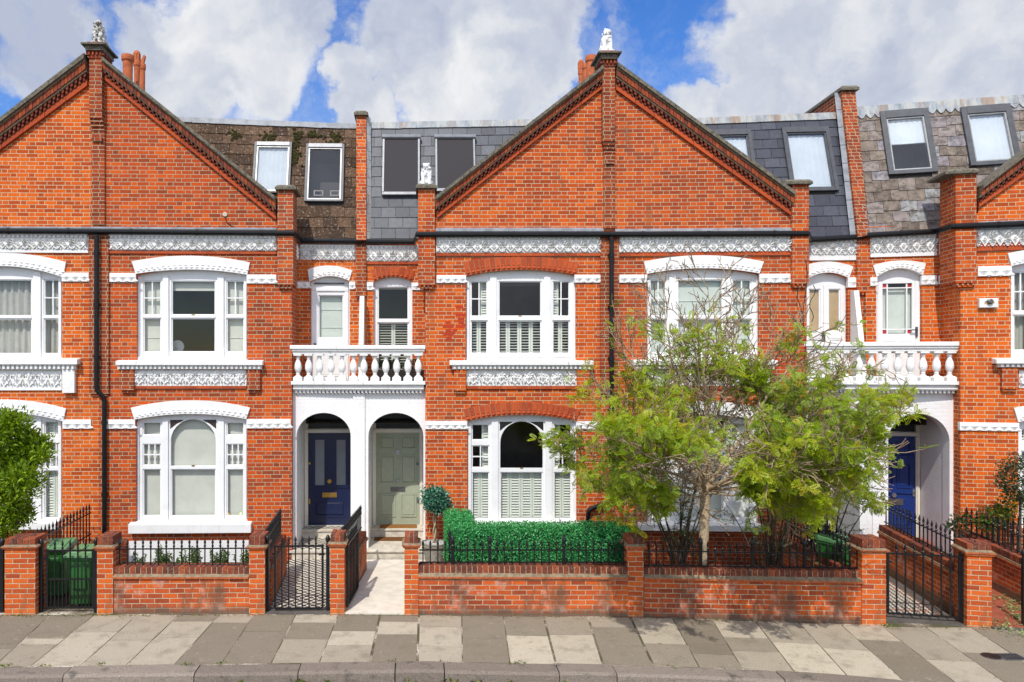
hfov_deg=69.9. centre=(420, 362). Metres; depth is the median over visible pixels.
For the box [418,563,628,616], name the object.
garden wall
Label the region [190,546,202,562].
box plant
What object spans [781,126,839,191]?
roof window
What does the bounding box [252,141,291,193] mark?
roof window
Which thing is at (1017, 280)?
window
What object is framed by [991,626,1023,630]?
threshold
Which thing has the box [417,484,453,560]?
potted tree
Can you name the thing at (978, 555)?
gate pier
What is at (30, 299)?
window
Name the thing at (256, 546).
gate pier
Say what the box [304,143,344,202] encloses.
roof window
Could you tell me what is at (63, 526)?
railing
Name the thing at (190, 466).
window
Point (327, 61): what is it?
sky
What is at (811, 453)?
garden tree
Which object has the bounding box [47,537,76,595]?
wheelie bin
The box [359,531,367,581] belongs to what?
side wall
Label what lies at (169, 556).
box plant
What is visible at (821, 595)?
garden wall
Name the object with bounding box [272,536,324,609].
gate
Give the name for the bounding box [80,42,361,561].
terraced house
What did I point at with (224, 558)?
box plant
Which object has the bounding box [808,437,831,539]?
front door
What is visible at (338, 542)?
gate pier
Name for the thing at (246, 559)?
box plant
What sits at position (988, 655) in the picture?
stopcock cover
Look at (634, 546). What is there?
gate pier
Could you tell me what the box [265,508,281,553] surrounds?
railing
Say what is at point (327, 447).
front door
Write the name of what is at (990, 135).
roof window
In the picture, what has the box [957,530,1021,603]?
side wall
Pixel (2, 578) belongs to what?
gate post
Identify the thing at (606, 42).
lion statue
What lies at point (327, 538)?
gate post
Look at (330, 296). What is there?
balcony door
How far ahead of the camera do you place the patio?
11.40 m
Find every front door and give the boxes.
[304,413,350,525]
[372,413,422,524]
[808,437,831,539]
[888,416,919,536]
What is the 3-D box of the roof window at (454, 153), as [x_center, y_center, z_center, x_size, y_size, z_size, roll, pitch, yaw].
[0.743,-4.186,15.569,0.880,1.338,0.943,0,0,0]
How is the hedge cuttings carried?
on the patio
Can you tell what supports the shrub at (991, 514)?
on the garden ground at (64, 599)
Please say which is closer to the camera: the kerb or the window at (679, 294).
the kerb
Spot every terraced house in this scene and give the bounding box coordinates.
[0,53,97,546]
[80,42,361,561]
[353,50,621,559]
[610,62,871,564]
[857,95,1023,554]
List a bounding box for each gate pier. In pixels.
[1,533,50,614]
[93,531,125,614]
[246,530,271,614]
[327,529,348,614]
[402,530,420,614]
[619,532,646,616]
[845,534,889,625]
[951,538,995,627]
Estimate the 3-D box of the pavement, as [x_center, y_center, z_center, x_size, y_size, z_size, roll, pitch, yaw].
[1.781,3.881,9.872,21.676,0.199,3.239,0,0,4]
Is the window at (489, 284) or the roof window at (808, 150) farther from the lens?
the roof window at (808, 150)
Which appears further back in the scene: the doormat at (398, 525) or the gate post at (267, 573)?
the doormat at (398, 525)
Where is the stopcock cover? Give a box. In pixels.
[980,652,1002,659]
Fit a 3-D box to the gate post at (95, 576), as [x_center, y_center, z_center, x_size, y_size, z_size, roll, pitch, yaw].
[-4.953,3.253,11.085,0.075,1.156,0.074,0,0,-2]
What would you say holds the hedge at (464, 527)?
on the garden ground at (64, 599)
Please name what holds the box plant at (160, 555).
on the garden ground at (64, 599)
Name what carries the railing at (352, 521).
on the side wall at (363, 539)
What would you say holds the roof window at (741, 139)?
in the terraced house at (781, 197)
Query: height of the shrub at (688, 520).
2.935 m
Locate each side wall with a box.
[269,535,287,605]
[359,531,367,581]
[778,536,848,566]
[877,525,954,618]
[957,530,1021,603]
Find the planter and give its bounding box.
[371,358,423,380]
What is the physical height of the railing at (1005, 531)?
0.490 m
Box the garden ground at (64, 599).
[47,540,815,608]
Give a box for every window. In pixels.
[0,267,61,357]
[1,413,61,521]
[137,414,246,519]
[138,270,246,359]
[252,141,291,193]
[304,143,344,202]
[374,277,411,369]
[382,134,420,195]
[434,134,475,191]
[466,270,575,359]
[467,415,575,520]
[647,269,756,358]
[647,414,756,521]
[713,129,754,160]
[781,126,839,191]
[879,108,938,175]
[960,103,1019,166]
[1011,264,1023,357]
[1018,421,1023,527]
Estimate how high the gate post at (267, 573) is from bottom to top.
1.203 m
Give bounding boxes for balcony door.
[311,277,349,379]
[807,273,844,375]
[876,269,919,376]
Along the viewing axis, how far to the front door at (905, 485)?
15.12 m
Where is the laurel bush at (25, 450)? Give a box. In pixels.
[0,403,58,539]
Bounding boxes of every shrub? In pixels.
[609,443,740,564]
[715,417,816,565]
[765,410,883,565]
[942,508,974,537]
[970,495,1016,539]
[990,494,1023,540]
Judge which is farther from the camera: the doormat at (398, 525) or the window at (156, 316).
the doormat at (398, 525)
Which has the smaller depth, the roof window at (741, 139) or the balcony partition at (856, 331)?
the balcony partition at (856, 331)
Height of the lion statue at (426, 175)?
0.500 m
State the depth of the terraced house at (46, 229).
14.00 m
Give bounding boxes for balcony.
[290,345,424,393]
[804,342,958,393]
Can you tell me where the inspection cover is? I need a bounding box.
[993,653,1023,660]
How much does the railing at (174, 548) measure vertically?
0.444 m
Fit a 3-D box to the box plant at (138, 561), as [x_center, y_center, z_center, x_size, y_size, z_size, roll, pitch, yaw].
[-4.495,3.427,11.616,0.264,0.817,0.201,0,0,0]
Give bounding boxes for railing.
[32,503,90,547]
[116,538,246,565]
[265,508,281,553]
[341,505,361,535]
[419,534,625,565]
[448,522,451,560]
[645,535,857,568]
[785,517,853,566]
[884,503,975,560]
[964,506,1023,553]
[968,515,1023,547]
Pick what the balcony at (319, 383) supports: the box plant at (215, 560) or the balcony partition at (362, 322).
the balcony partition at (362, 322)
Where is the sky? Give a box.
[0,0,1023,123]
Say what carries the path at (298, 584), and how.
on the garden ground at (64, 599)
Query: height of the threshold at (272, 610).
0.030 m
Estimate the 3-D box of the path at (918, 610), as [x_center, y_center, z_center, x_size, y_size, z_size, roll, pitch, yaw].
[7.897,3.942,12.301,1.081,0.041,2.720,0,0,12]
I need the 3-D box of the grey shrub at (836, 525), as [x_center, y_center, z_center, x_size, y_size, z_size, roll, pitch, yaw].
[6.696,2.338,12.236,2.363,3.250,1.176,0,0,0]
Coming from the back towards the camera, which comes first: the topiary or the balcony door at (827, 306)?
the balcony door at (827, 306)
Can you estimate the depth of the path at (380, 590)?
12.19 m
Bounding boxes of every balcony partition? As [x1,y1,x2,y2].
[358,296,364,380]
[850,290,867,376]
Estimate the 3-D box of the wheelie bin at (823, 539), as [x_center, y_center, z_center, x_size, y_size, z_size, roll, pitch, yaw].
[6.967,3.394,12.112,0.500,1.011,0.626,0,0,-26]
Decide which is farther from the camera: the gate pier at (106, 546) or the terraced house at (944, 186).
the terraced house at (944, 186)
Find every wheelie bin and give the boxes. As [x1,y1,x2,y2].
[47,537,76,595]
[63,544,93,603]
[813,532,848,564]
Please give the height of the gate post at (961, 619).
1.142 m
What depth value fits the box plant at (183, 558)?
11.61 m
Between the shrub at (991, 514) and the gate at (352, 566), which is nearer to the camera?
the gate at (352, 566)
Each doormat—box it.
[374,537,404,540]
[380,524,416,527]
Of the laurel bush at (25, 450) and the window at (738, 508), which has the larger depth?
the window at (738, 508)
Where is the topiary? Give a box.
[989,449,1023,550]
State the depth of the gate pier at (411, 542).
11.08 m
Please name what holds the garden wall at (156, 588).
on the garden ground at (64, 599)
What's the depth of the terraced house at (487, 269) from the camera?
14.17 m
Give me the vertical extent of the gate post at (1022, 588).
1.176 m
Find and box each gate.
[44,539,93,607]
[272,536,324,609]
[346,523,358,606]
[886,542,960,618]
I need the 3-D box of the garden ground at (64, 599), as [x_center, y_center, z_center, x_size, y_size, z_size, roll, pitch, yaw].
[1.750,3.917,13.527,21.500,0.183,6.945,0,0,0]
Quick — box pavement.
[0,609,1023,681]
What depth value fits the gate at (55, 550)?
11.06 m
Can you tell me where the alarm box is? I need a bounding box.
[978,298,997,307]
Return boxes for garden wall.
[112,563,248,613]
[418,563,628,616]
[643,563,863,624]
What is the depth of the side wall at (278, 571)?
12.05 m
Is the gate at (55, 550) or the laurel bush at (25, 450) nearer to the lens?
the gate at (55, 550)
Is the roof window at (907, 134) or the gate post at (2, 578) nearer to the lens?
the gate post at (2, 578)
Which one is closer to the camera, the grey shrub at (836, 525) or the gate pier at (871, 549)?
the gate pier at (871, 549)
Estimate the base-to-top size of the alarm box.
0.174 m
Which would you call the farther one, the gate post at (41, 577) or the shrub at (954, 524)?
the shrub at (954, 524)
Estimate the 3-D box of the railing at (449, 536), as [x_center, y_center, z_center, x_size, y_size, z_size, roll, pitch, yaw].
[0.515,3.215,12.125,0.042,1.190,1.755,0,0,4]
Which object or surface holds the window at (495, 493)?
in the terraced house at (487, 269)
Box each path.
[269,559,325,606]
[345,560,424,614]
[886,576,963,625]
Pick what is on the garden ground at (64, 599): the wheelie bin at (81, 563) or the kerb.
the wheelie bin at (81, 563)
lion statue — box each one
[90,20,110,48]
[419,163,432,185]
[599,28,612,50]
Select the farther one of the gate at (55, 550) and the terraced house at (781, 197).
the terraced house at (781, 197)
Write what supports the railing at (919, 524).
on the side wall at (890, 535)
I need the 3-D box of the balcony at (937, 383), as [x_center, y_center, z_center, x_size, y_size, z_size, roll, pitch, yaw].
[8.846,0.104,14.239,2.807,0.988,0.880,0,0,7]
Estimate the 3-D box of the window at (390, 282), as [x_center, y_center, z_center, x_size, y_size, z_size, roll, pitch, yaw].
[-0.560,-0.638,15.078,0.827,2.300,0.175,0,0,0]
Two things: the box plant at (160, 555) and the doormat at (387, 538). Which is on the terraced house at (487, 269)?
the doormat at (387, 538)
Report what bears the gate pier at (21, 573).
on the garden ground at (64, 599)
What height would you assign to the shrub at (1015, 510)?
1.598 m
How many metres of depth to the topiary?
12.59 m
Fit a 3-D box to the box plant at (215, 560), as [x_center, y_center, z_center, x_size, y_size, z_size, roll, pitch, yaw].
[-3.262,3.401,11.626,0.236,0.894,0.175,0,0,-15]
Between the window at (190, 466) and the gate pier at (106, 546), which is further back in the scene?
the window at (190, 466)
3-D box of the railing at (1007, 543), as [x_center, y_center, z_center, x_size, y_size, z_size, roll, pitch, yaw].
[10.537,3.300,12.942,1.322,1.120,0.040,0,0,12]
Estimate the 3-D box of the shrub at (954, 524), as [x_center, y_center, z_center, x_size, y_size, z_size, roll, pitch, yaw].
[9.810,3.317,13.195,0.522,1.307,0.408,0,0,26]
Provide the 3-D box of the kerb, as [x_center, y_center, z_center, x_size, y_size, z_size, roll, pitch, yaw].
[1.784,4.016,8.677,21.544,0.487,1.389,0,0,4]
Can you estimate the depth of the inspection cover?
9.72 m
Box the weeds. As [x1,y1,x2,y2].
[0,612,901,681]
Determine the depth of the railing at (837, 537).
11.94 m
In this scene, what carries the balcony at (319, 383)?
attached to the terraced house at (487, 269)
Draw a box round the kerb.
[0,661,911,681]
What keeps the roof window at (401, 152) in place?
in the terraced house at (487, 269)
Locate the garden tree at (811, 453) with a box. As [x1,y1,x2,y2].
[527,241,936,564]
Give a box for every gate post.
[0,538,4,612]
[38,538,43,612]
[93,537,96,612]
[265,535,269,611]
[325,535,329,610]
[959,551,963,623]
[1021,549,1023,625]
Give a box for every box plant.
[131,552,146,562]
[153,544,165,562]
[161,550,172,562]
[176,549,193,563]
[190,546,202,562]
[209,547,223,563]
[217,549,229,562]
[231,549,248,563]
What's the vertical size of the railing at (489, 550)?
0.528 m
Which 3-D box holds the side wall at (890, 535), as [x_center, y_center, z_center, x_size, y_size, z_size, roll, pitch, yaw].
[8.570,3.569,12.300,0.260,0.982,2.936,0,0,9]
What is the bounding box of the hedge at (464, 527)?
[442,507,631,560]
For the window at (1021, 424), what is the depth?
13.48 m
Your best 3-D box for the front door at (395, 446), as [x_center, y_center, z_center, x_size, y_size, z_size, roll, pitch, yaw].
[-0.479,2.159,15.562,1.087,2.684,0.135,0,0,0]
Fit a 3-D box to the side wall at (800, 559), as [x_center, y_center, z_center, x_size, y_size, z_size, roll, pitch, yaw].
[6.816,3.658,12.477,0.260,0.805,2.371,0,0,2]
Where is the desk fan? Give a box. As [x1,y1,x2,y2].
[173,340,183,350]
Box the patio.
[992,589,1023,627]
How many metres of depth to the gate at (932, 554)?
11.07 m
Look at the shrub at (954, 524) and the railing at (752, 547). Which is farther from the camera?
the shrub at (954, 524)
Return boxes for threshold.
[265,607,329,613]
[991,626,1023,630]
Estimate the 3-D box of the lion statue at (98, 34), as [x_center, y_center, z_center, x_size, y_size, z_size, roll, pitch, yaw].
[-6.211,-6.364,14.075,0.279,0.498,0.346,0,0,7]
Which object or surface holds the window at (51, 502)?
in the terraced house at (46, 229)
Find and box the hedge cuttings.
[983,594,1023,640]
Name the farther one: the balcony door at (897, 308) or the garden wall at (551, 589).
the balcony door at (897, 308)

